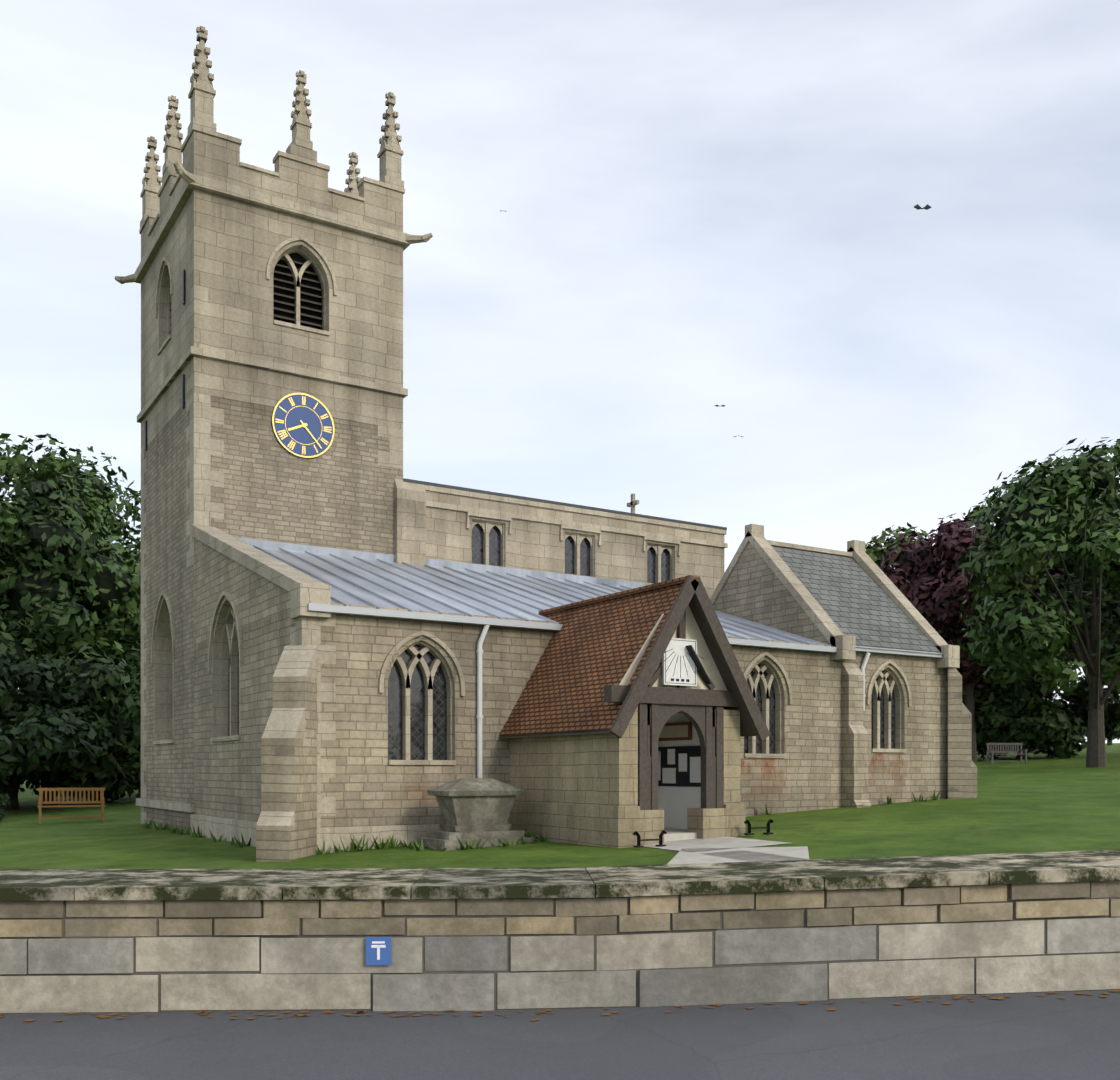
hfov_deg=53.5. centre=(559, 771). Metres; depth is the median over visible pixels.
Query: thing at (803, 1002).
debris
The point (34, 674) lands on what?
shrub
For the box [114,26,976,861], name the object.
church
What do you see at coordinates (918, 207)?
bird
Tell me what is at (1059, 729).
hedge
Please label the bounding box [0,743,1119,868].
ground
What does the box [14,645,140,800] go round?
shrub
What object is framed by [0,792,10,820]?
bush
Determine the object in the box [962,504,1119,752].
tree
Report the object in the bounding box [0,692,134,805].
shrub
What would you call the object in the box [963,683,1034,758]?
hedge
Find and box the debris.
[0,989,1119,1020]
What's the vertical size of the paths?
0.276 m
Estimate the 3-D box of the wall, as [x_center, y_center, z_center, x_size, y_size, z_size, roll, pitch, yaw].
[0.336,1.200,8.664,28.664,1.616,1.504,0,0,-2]
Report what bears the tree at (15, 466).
on the ground
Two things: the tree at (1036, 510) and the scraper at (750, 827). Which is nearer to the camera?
the scraper at (750, 827)
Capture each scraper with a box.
[632,830,666,847]
[744,819,773,834]
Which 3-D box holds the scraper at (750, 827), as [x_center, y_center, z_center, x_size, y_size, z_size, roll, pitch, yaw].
[3.157,0.883,17.630,0.601,0.237,0.100,0,0,-32]
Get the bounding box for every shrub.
[0,650,111,784]
[0,654,140,809]
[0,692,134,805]
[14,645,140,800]
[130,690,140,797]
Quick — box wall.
[0,850,1119,1012]
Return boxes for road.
[0,989,1119,1079]
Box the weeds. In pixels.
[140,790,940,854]
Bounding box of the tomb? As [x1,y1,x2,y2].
[417,778,533,850]
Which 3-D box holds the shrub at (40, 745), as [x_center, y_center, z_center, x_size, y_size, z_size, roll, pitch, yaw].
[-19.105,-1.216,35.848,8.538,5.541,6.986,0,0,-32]
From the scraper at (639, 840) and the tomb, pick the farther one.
the tomb
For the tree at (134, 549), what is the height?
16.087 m
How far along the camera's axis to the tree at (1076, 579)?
51.00 m
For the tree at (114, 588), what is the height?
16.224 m
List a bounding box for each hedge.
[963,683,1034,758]
[974,673,1119,758]
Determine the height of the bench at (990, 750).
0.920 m
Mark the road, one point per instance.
(1072, 1035)
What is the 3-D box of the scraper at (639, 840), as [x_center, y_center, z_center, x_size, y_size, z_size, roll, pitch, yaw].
[1.314,0.987,16.239,0.601,0.237,0.100,0,0,-32]
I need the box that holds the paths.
[642,837,809,863]
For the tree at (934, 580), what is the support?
on the ground
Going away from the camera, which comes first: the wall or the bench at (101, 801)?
the wall
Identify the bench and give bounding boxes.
[37,788,105,823]
[986,743,1026,763]
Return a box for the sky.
[0,0,1119,743]
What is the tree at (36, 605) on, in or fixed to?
on the ground
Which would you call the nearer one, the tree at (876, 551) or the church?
the church
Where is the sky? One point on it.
(643, 218)
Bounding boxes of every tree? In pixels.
[0,432,140,786]
[0,470,106,689]
[0,471,140,681]
[124,537,140,693]
[865,522,972,640]
[880,512,1070,761]
[953,437,1119,767]
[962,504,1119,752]
[1034,477,1119,670]

